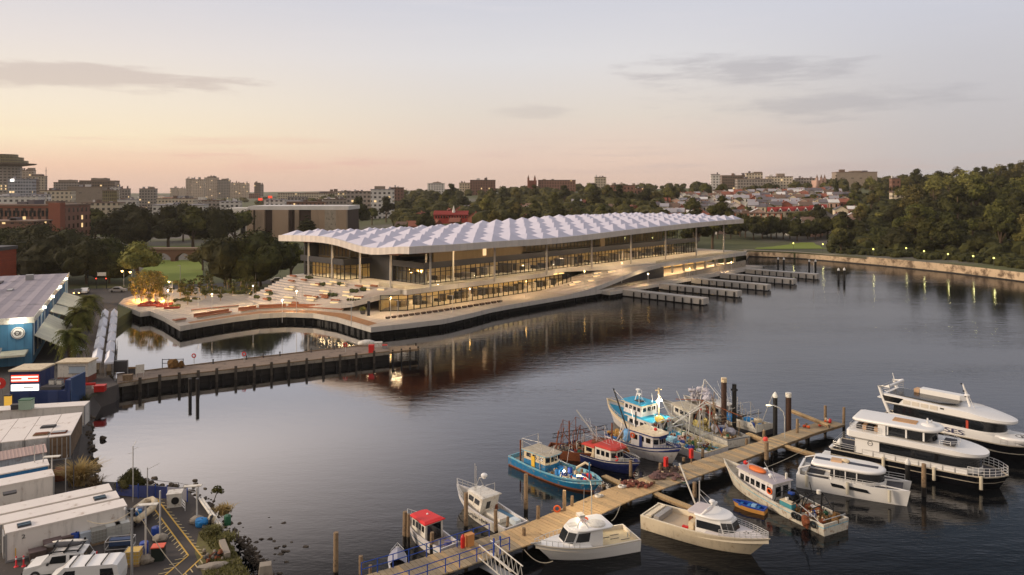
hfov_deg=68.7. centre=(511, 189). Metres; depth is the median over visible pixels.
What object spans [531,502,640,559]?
flybridge cruiser
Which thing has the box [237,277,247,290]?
plaza tree
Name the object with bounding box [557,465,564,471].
deck gear
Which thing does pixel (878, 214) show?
tree
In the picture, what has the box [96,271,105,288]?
signal pole
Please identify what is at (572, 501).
timber pile
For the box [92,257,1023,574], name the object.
water
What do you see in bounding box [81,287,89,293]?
parked car
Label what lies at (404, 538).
timber pile
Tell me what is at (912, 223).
tall tree
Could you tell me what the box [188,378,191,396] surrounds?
timber pile
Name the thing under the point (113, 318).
market canopy
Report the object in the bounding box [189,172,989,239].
distant woods
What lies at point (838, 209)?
pitched house
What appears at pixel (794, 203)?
pitched house
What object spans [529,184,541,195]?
tall tree
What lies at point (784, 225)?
broad tree
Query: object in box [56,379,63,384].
air conditioner
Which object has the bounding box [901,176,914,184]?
gum tree
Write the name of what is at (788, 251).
path
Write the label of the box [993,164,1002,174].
gum tree
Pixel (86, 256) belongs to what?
fig tree
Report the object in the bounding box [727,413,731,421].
tarp sheet
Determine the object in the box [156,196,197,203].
office block
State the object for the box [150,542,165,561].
wheelie bin
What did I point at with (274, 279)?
parked car
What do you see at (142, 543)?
barrel
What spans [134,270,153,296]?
plaza tree
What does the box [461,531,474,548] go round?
hose cabinet
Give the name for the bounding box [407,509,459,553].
red roof boat
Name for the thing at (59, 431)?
metal sheet
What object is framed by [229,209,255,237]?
broad tree
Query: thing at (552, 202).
tall tree
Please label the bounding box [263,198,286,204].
office block
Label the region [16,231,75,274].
fig tree
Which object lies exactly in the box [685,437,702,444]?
net heap
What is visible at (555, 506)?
life ring post
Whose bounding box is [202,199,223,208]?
office block
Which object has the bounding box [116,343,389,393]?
old wharf
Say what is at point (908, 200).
gum tree
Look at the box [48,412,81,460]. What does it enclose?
shipping container
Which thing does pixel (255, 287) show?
plaza tree
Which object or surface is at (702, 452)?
timber pile
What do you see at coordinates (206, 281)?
plaza tree
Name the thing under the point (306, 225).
cypress tree
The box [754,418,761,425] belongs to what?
fish tank
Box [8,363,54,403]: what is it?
kiosk
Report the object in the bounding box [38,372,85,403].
storage container
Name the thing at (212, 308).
timber bench
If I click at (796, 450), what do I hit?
finger walkway
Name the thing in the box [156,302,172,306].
planting bed
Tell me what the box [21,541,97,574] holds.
parked vehicle
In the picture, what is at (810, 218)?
pitched house
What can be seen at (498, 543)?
notice sign
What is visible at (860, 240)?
tree
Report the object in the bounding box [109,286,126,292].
parked car
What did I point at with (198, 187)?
office block
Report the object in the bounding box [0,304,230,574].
yard
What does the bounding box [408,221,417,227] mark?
pitched house
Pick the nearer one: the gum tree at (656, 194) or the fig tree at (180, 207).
the fig tree at (180, 207)
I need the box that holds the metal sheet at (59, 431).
[51,430,67,433]
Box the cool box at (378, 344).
[374,341,382,346]
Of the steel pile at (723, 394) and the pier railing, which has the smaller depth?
the pier railing
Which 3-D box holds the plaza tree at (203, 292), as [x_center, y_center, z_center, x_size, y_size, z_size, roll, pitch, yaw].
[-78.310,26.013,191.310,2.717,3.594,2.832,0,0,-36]
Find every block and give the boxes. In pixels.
[0,194,44,203]
[8,176,35,195]
[22,168,35,178]
[31,173,46,189]
[31,192,51,203]
[32,177,39,193]
[39,188,75,203]
[53,180,78,189]
[68,184,106,203]
[79,178,119,189]
[81,200,124,214]
[102,188,118,201]
[110,184,121,198]
[117,197,138,205]
[120,186,130,198]
[139,186,157,211]
[152,202,208,214]
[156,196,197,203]
[170,186,178,196]
[179,187,185,195]
[186,177,193,195]
[191,177,204,197]
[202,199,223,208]
[204,176,218,198]
[217,178,230,198]
[219,198,242,209]
[230,181,239,197]
[240,181,249,197]
[249,194,259,198]
[254,181,260,193]
[260,183,263,195]
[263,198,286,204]
[278,191,346,199]
[286,199,327,204]
[287,197,307,199]
[323,197,346,204]
[328,189,346,192]
[346,189,370,217]
[370,186,394,218]
[391,185,403,200]
[427,181,444,193]
[459,181,469,192]
[470,177,494,194]
[538,179,575,191]
[594,175,605,187]
[610,183,635,192]
[635,187,643,192]
[710,172,719,189]
[720,173,744,188]
[735,177,771,188]
[745,171,762,178]
[765,174,792,188]
[794,176,815,183]
[831,169,876,186]
[889,176,900,191]
[889,190,904,198]
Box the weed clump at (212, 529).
[202,522,228,535]
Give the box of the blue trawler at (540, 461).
[508,433,601,491]
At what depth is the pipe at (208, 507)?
64.35 m
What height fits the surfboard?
0.240 m
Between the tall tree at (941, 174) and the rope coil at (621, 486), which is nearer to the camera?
the rope coil at (621, 486)
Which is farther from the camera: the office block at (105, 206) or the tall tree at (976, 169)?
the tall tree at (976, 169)
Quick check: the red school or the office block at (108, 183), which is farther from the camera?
the office block at (108, 183)
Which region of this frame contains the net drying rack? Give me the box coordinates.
[162,358,184,368]
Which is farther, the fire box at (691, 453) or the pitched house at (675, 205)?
the pitched house at (675, 205)
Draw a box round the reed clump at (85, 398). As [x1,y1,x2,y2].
[79,392,95,400]
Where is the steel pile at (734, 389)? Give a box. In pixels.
[731,384,737,429]
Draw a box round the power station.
[226,205,359,237]
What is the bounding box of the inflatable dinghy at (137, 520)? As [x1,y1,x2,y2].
[127,496,157,525]
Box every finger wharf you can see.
[623,289,708,304]
[659,283,741,297]
[691,277,770,290]
[720,273,796,284]
[745,268,819,279]
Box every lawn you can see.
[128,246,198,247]
[131,260,202,283]
[755,242,826,248]
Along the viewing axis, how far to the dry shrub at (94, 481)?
70.18 m
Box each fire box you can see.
[663,456,667,467]
[689,448,693,462]
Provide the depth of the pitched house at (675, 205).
547.18 m
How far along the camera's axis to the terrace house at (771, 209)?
509.96 m
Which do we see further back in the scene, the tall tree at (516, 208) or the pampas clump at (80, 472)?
the tall tree at (516, 208)
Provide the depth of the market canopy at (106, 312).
154.04 m
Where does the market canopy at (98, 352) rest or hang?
on the boardwalk at (92, 339)
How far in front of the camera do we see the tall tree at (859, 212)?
416.57 m
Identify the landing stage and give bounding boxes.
[388,343,418,360]
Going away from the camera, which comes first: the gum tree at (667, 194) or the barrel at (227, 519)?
the barrel at (227, 519)
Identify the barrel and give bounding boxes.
[71,531,78,538]
[139,540,148,554]
[151,525,158,536]
[195,517,203,527]
[224,514,230,525]
[555,469,559,475]
[568,467,572,473]
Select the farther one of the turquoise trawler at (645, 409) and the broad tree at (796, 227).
the broad tree at (796, 227)
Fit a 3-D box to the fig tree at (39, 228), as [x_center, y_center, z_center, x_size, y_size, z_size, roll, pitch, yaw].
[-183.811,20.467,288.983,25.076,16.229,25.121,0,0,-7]
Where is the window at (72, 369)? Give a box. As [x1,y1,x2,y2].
[68,366,85,373]
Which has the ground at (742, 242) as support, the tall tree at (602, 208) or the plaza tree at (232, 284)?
the tall tree at (602, 208)
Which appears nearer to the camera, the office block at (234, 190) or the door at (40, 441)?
the door at (40, 441)
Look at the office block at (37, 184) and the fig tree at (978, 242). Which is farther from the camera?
the office block at (37, 184)
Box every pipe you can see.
[201,497,223,527]
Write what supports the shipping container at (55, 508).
on the yard at (110, 395)
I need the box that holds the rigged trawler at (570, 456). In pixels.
[548,410,627,460]
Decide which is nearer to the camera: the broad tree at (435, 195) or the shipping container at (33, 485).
the shipping container at (33, 485)
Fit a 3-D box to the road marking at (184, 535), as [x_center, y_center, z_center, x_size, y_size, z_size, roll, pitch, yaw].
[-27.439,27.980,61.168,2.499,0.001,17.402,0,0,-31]
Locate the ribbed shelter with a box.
[0,444,46,466]
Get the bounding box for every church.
[527,175,536,188]
[811,175,825,187]
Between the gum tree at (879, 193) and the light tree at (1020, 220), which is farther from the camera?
the gum tree at (879, 193)
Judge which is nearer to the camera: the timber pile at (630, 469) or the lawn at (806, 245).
the timber pile at (630, 469)
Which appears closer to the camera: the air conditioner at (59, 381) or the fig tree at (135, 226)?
the air conditioner at (59, 381)
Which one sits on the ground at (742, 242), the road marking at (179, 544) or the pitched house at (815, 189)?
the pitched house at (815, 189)
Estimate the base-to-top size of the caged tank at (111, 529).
1.150 m
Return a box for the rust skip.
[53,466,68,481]
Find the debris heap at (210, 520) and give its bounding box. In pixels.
[196,511,218,527]
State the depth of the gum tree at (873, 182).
680.16 m
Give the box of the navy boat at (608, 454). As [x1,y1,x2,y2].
[560,427,639,473]
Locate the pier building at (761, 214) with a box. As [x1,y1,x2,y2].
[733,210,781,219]
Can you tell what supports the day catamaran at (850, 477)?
on the water
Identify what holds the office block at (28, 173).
on the ground at (742, 242)
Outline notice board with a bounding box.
[136,364,143,376]
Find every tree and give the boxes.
[0,226,22,241]
[0,235,36,274]
[1,222,57,240]
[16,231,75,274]
[44,227,97,243]
[48,328,92,360]
[49,237,119,283]
[61,305,96,339]
[62,312,91,333]
[76,234,129,252]
[76,294,104,329]
[91,208,107,237]
[91,221,97,237]
[92,208,127,238]
[101,246,134,282]
[113,205,155,243]
[116,240,164,283]
[122,202,139,214]
[128,277,138,300]
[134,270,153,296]
[135,276,149,302]
[137,269,148,299]
[137,278,160,300]
[147,204,187,246]
[147,277,164,300]
[151,271,160,300]
[154,280,176,302]
[173,201,191,241]
[174,278,186,296]
[178,205,207,246]
[178,281,187,296]
[183,291,191,304]
[185,246,203,269]
[187,278,196,295]
[196,275,204,291]
[197,204,238,240]
[197,232,249,287]
[201,284,210,297]
[203,274,217,289]
[204,271,209,286]
[214,286,224,300]
[221,276,228,288]
[226,227,298,286]
[226,279,238,293]
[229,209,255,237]
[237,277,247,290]
[238,277,253,292]
[247,280,258,293]
[248,276,257,290]
[280,241,303,274]
[297,215,317,231]
[350,195,371,220]
[368,207,378,224]
[378,196,395,221]
[396,199,412,209]
[415,211,435,226]
[416,200,429,208]
[428,193,438,200]
[438,191,451,201]
[445,183,456,195]
[447,196,456,202]
[454,196,469,204]
[478,195,493,210]
[484,211,504,221]
[486,188,496,194]
[486,191,494,197]
[496,187,510,196]
[511,188,521,199]
[511,202,522,213]
[528,211,541,218]
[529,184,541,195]
[529,199,539,207]
[547,192,564,209]
[548,206,567,216]
[558,184,570,201]
[568,209,575,214]
[572,197,584,205]
[572,209,585,214]
[581,208,590,214]
[584,183,595,191]
[589,190,605,203]
[598,205,607,213]
[601,185,612,193]
[605,187,613,196]
[609,184,624,198]
[612,197,631,206]
[623,191,634,197]
[637,188,653,200]
[649,189,661,198]
[663,187,675,200]
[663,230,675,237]
[670,186,679,198]
[679,228,693,243]
[683,197,701,209]
[687,207,712,242]
[698,182,711,192]
[706,205,724,248]
[714,195,734,215]
[715,185,727,189]
[721,226,733,238]
[726,224,740,238]
[735,213,742,236]
[739,214,749,237]
[743,216,765,239]
[753,216,771,237]
[766,215,781,238]
[777,218,788,238]
[786,217,807,240]
[802,219,810,238]
[805,221,822,239]
[808,204,826,218]
[811,218,823,237]
[818,215,833,238]
[828,214,848,229]
[830,230,852,249]
[832,227,846,234]
[833,175,838,191]
[838,211,856,226]
[846,225,868,239]
[847,200,855,205]
[849,190,858,198]
[852,205,866,220]
[853,182,861,189]
[853,203,868,211]
[856,237,870,242]
[864,176,872,190]
[864,216,887,229]
[866,193,879,209]
[867,178,876,189]
[874,190,885,199]
[874,212,883,216]
[876,183,885,191]
[877,227,916,247]
[882,203,906,220]
[891,216,911,227]
[892,185,908,209]
[897,193,921,207]
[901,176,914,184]
[901,183,925,202]
[902,207,926,235]
[903,203,936,221]
[904,184,929,200]
[909,169,924,179]
[913,232,935,250]
[914,174,926,183]
[914,219,942,240]
[920,196,938,208]
[922,177,946,198]
[924,172,943,184]
[930,222,961,247]
[931,190,942,199]
[932,207,955,213]
[934,183,972,219]
[934,210,969,234]
[934,214,940,222]
[935,170,944,184]
[943,175,955,191]
[949,166,964,176]
[954,170,972,184]
[955,234,973,246]
[959,204,986,220]
[963,179,975,207]
[965,217,983,235]
[965,234,993,249]
[966,175,992,205]
[970,167,981,175]
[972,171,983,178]
[978,219,992,230]
[979,166,987,174]
[981,198,1014,219]
[983,192,998,205]
[984,168,997,182]
[986,210,1017,243]
[988,175,1008,193]
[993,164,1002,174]
[998,166,1011,179]
[1003,188,1023,214]
[1003,212,1019,223]
[1006,172,1021,184]
[1007,163,1015,169]
[1009,164,1023,174]
[1009,177,1022,188]
[1009,225,1023,240]
[1013,160,1023,170]
[1017,210,1023,224]
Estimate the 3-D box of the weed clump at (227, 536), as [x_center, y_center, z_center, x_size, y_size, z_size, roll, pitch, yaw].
[-22.811,27.746,59.853,1.948,0.708,2.349,0,0,0]
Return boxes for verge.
[195,529,248,574]
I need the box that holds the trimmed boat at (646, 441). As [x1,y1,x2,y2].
[604,388,681,462]
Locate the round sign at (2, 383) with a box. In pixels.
[0,378,5,405]
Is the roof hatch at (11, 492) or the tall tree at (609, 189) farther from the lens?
the tall tree at (609, 189)
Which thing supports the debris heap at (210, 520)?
on the yard at (110, 395)
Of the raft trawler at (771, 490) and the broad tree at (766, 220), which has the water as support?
the raft trawler at (771, 490)
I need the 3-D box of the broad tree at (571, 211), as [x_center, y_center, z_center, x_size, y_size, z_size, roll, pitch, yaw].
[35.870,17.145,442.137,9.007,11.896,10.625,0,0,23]
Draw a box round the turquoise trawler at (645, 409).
[606,388,727,459]
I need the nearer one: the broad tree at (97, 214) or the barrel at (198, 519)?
the barrel at (198, 519)
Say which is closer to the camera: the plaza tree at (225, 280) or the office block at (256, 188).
the plaza tree at (225, 280)
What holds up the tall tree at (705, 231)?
on the ground at (742, 242)
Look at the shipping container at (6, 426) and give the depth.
80.59 m
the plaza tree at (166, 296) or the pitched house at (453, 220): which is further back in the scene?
the pitched house at (453, 220)
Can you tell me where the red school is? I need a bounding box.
[433,206,468,223]
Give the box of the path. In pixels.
[743,249,835,254]
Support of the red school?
on the ground at (742, 242)
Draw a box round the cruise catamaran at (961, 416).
[877,373,1023,461]
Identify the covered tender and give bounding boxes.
[388,542,406,567]
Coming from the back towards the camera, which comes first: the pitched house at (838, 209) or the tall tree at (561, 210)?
the pitched house at (838, 209)
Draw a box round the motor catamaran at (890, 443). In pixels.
[822,409,1008,489]
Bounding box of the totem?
[367,301,370,315]
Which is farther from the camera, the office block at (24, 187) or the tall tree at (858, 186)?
the office block at (24, 187)
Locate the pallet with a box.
[33,431,49,435]
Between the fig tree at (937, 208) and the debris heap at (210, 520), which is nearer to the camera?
the debris heap at (210, 520)
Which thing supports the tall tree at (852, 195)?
on the ground at (742, 242)
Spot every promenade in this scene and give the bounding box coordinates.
[119,282,614,331]
[563,262,762,294]
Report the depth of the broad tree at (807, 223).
400.38 m
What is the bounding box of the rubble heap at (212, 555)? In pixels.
[202,548,222,563]
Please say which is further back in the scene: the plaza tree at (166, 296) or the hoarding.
the plaza tree at (166, 296)
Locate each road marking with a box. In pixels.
[154,499,203,574]
[155,509,188,574]
[156,498,202,574]
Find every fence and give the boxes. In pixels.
[116,482,187,501]
[118,477,198,497]
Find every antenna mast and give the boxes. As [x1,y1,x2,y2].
[65,455,67,491]
[73,450,73,490]
[128,442,137,501]
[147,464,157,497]
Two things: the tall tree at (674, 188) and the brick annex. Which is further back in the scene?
the tall tree at (674, 188)
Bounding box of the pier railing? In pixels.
[361,523,509,574]
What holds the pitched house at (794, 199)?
on the ground at (742, 242)
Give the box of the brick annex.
[0,217,52,229]
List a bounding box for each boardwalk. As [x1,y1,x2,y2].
[80,307,116,372]
[188,310,375,325]
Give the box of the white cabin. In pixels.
[55,357,97,382]
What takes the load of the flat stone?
on the verge
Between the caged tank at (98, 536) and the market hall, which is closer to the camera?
the caged tank at (98, 536)
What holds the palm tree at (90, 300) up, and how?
on the yard at (110, 395)
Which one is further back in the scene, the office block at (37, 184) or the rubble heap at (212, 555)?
the office block at (37, 184)
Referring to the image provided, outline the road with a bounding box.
[68,280,275,304]
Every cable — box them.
[87,512,130,523]
[137,511,182,574]
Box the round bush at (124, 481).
[113,467,146,492]
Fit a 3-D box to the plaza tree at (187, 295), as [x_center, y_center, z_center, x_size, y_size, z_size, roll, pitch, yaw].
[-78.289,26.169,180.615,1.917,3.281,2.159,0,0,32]
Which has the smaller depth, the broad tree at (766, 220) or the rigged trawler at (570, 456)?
the rigged trawler at (570, 456)
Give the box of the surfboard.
[53,537,87,542]
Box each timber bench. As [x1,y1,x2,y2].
[172,318,186,321]
[191,305,238,311]
[194,309,231,318]
[238,304,343,312]
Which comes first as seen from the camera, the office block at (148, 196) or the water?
the water
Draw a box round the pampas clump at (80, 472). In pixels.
[49,454,109,486]
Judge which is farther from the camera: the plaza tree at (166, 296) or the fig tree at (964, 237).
the fig tree at (964, 237)
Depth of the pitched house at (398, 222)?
440.68 m
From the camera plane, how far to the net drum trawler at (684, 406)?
92.12 m
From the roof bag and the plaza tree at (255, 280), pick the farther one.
the plaza tree at (255, 280)
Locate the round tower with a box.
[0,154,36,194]
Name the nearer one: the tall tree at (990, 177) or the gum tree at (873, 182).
the tall tree at (990, 177)
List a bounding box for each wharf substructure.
[132,294,607,336]
[608,272,745,297]
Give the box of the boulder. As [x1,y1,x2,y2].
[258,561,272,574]
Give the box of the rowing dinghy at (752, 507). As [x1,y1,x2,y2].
[733,499,767,514]
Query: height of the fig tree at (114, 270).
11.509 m
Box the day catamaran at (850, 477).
[796,453,911,505]
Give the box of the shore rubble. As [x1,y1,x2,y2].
[85,379,308,574]
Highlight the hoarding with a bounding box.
[111,360,127,373]
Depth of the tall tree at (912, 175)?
669.89 m
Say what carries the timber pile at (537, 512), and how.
in the water
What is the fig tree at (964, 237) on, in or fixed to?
on the ground at (742, 242)
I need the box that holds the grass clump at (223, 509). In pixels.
[210,501,241,517]
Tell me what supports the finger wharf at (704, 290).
on the water
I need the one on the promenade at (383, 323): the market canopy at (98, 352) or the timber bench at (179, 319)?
the timber bench at (179, 319)
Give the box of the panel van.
[52,552,127,574]
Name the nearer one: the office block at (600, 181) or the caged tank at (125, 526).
the caged tank at (125, 526)
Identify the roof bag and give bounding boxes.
[44,539,82,548]
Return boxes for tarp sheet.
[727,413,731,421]
[743,417,753,421]
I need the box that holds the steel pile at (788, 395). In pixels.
[785,392,791,431]
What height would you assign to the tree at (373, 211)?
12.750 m
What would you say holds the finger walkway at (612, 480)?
attached to the timber pier
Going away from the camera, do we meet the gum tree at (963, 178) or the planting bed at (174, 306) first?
the planting bed at (174, 306)
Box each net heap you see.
[556,444,571,450]
[564,442,581,451]
[607,428,623,438]
[619,479,645,487]
[637,480,652,488]
[648,470,684,480]
[657,466,684,473]
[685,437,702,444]
[688,442,711,450]
[700,426,710,431]
[717,434,736,439]
[794,506,840,523]
[800,503,822,515]
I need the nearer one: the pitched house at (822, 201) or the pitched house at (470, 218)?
the pitched house at (470, 218)
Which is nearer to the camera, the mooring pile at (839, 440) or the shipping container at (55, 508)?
the shipping container at (55, 508)
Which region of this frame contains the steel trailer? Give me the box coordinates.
[104,534,135,552]
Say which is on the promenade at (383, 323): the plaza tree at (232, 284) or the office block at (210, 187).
the plaza tree at (232, 284)
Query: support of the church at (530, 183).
on the ground at (742, 242)
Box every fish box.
[572,474,579,479]
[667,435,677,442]
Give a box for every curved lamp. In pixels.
[577,475,591,514]
[766,405,784,437]
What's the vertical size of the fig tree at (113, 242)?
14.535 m
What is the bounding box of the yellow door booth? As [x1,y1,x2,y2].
[3,393,12,405]
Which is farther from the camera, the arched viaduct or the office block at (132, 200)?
the office block at (132, 200)
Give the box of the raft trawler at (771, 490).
[723,458,848,536]
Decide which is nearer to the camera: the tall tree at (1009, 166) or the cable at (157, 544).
the cable at (157, 544)
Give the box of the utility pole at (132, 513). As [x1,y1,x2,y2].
[124,507,137,574]
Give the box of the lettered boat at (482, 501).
[457,466,527,532]
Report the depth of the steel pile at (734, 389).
91.13 m
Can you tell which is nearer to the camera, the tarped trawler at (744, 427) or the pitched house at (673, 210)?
the tarped trawler at (744, 427)
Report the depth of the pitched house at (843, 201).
546.28 m
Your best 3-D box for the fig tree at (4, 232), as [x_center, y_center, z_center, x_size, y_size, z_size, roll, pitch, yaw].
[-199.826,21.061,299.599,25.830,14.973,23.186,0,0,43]
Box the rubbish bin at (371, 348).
[368,344,374,352]
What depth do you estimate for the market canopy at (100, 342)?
124.76 m
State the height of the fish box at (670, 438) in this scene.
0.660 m
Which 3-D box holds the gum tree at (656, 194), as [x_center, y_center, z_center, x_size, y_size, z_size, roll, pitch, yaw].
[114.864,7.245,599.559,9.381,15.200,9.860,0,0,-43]
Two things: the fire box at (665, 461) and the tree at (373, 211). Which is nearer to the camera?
the fire box at (665, 461)
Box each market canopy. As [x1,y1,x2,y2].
[92,347,102,373]
[94,336,104,350]
[96,325,105,339]
[98,316,107,327]
[100,309,108,327]
[104,350,113,374]
[106,340,114,354]
[107,331,115,344]
[108,322,116,332]
[109,315,116,333]
[110,308,117,320]
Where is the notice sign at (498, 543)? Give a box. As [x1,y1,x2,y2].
[493,536,500,555]
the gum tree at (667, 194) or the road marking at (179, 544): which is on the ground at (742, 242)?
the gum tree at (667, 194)
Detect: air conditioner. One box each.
[49,379,55,384]
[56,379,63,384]
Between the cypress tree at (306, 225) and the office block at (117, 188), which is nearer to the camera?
the cypress tree at (306, 225)
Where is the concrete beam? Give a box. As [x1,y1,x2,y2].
[219,539,230,558]
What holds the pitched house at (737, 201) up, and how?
on the ground at (742, 242)
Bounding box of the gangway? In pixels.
[479,540,522,574]
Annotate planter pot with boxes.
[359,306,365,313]
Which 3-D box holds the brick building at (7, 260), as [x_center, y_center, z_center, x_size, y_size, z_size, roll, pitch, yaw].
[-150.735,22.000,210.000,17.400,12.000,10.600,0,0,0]
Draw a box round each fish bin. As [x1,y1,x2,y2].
[28,545,46,560]
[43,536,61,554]
[62,534,73,539]
[122,373,133,380]
[125,367,135,374]
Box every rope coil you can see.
[594,493,603,497]
[618,484,626,488]
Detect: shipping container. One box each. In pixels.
[0,401,89,426]
[0,416,39,450]
[0,419,17,441]
[0,459,48,478]
[0,469,54,505]
[0,483,111,515]
[0,491,119,552]
[2,498,126,562]
[24,414,61,458]
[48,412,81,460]
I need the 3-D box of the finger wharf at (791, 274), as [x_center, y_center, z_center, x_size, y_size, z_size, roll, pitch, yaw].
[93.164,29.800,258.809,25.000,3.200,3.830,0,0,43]
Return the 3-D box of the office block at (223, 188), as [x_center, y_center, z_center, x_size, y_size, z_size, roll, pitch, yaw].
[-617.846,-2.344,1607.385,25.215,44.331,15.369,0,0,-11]
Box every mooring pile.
[772,392,777,435]
[814,259,816,270]
[837,268,839,279]
[837,438,841,449]
[905,458,910,480]
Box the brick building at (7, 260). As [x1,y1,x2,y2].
[0,245,17,275]
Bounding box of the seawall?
[746,252,1023,281]
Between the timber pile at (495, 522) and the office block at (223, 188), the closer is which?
the timber pile at (495, 522)
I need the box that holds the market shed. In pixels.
[0,272,80,366]
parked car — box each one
[73,289,81,294]
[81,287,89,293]
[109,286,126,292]
[270,277,280,282]
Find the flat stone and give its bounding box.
[197,561,228,569]
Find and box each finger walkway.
[601,475,620,485]
[653,492,691,509]
[746,432,762,440]
[783,444,815,456]
[791,409,830,427]
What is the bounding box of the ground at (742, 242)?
[18,187,1023,327]
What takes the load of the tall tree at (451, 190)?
on the ground at (742, 242)
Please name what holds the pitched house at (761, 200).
on the ground at (742, 242)
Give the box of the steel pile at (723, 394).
[721,377,726,424]
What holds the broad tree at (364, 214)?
on the ground at (742, 242)
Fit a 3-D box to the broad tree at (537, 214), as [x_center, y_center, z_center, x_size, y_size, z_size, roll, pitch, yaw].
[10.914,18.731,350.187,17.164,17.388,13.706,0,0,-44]
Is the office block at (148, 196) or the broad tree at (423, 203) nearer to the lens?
the broad tree at (423, 203)
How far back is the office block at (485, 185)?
1000.00 m
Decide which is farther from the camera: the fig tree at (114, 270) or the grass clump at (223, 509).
the fig tree at (114, 270)
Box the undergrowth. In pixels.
[825,187,1023,268]
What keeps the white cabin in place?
on the yard at (110, 395)
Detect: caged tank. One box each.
[90,525,106,545]
[105,521,121,540]
[115,518,130,536]
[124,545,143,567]
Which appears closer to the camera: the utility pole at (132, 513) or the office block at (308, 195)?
the utility pole at (132, 513)
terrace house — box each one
[767,207,776,211]
[776,207,784,216]
[785,207,792,216]
[792,206,801,212]
[802,206,809,211]
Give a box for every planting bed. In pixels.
[138,301,159,306]
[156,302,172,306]
[164,304,180,308]
[165,287,195,291]
[171,297,201,302]
[190,290,213,295]
[209,290,241,295]
[232,291,254,295]
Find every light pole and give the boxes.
[43,455,60,469]
[137,502,158,564]
[152,490,167,542]
[183,484,203,523]
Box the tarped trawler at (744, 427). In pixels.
[683,379,772,436]
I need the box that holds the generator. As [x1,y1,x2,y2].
[18,397,34,409]
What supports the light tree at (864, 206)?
on the ground at (742, 242)
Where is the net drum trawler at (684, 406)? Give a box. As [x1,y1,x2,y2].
[663,386,749,447]
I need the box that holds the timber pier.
[367,421,844,574]
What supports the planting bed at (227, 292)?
on the promenade at (383, 323)
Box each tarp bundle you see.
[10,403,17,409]
[677,435,693,440]
[685,444,694,448]
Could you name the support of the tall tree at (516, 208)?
on the ground at (742, 242)
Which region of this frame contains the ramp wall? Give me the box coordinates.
[608,260,745,286]
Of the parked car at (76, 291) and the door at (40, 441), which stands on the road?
the parked car at (76, 291)
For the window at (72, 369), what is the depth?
108.15 m
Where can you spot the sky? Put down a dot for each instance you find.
(281, 95)
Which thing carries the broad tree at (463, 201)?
on the ground at (742, 242)
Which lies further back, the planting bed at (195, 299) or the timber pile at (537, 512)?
the planting bed at (195, 299)
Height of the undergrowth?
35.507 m
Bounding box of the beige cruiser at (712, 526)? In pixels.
[640,463,769,553]
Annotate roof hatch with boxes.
[2,489,16,495]
[40,424,56,428]
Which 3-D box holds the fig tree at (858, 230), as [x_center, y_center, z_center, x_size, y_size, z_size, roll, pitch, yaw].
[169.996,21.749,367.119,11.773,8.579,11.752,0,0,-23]
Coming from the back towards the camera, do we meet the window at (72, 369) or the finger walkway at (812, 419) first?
the window at (72, 369)
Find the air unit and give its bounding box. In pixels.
[166,488,183,507]
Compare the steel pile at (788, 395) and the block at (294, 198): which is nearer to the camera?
the steel pile at (788, 395)
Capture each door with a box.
[2,442,11,450]
[12,441,21,448]
[26,440,35,446]
[36,439,45,444]
[50,437,58,459]
[60,436,68,457]
[531,455,534,467]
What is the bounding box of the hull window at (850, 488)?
[849,486,868,493]
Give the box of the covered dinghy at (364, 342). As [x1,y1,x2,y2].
[358,340,374,345]
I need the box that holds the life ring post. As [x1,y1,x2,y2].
[551,505,563,511]
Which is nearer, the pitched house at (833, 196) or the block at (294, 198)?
the pitched house at (833, 196)
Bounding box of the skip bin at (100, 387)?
[93,384,106,391]
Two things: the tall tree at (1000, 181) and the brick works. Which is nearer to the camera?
the brick works
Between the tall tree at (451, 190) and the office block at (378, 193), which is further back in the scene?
the tall tree at (451, 190)
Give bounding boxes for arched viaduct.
[149,247,199,260]
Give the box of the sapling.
[210,485,224,503]
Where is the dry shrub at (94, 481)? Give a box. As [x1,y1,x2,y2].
[80,473,111,487]
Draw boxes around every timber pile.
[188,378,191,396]
[196,378,198,399]
[333,531,338,574]
[359,555,362,574]
[402,511,406,545]
[407,513,409,546]
[430,531,433,554]
[464,492,467,532]
[494,509,497,533]
[506,516,508,527]
[522,527,525,549]
[524,473,527,518]
[536,505,539,519]
[563,490,565,510]
[570,495,573,505]
[629,460,631,478]
[692,481,696,505]
[701,448,703,458]
[764,441,768,467]
[796,418,798,442]
[824,405,826,417]
[842,407,844,432]
[921,463,926,496]
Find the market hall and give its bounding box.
[244,212,745,311]
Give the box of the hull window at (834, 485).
[831,483,844,488]
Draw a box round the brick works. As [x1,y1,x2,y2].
[0,200,91,235]
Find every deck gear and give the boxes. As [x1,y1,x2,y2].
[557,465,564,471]
[816,516,825,523]
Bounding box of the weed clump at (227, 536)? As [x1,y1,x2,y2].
[211,529,238,543]
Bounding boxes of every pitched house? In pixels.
[394,220,407,225]
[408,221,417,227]
[449,217,461,223]
[468,211,476,222]
[660,202,668,207]
[665,207,676,212]
[669,202,679,207]
[677,207,684,212]
[700,196,707,200]
[700,203,707,211]
[708,196,715,202]
[721,191,730,195]
[730,198,740,204]
[730,201,739,207]
[740,194,749,203]
[747,201,758,208]
[750,207,764,211]
[755,202,766,211]
[756,199,766,202]
[762,196,774,203]
[769,200,781,206]
[773,194,785,198]
[782,200,791,206]
[789,197,799,200]
[789,200,798,205]
[793,193,804,199]
[798,200,812,205]
[800,216,814,222]
[811,187,821,193]
[818,198,828,207]
[827,198,839,207]
[828,195,838,198]
[832,191,843,194]
[832,205,847,214]
[838,198,848,205]
[846,205,854,212]
[847,212,855,219]
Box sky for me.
[0,0,1023,192]

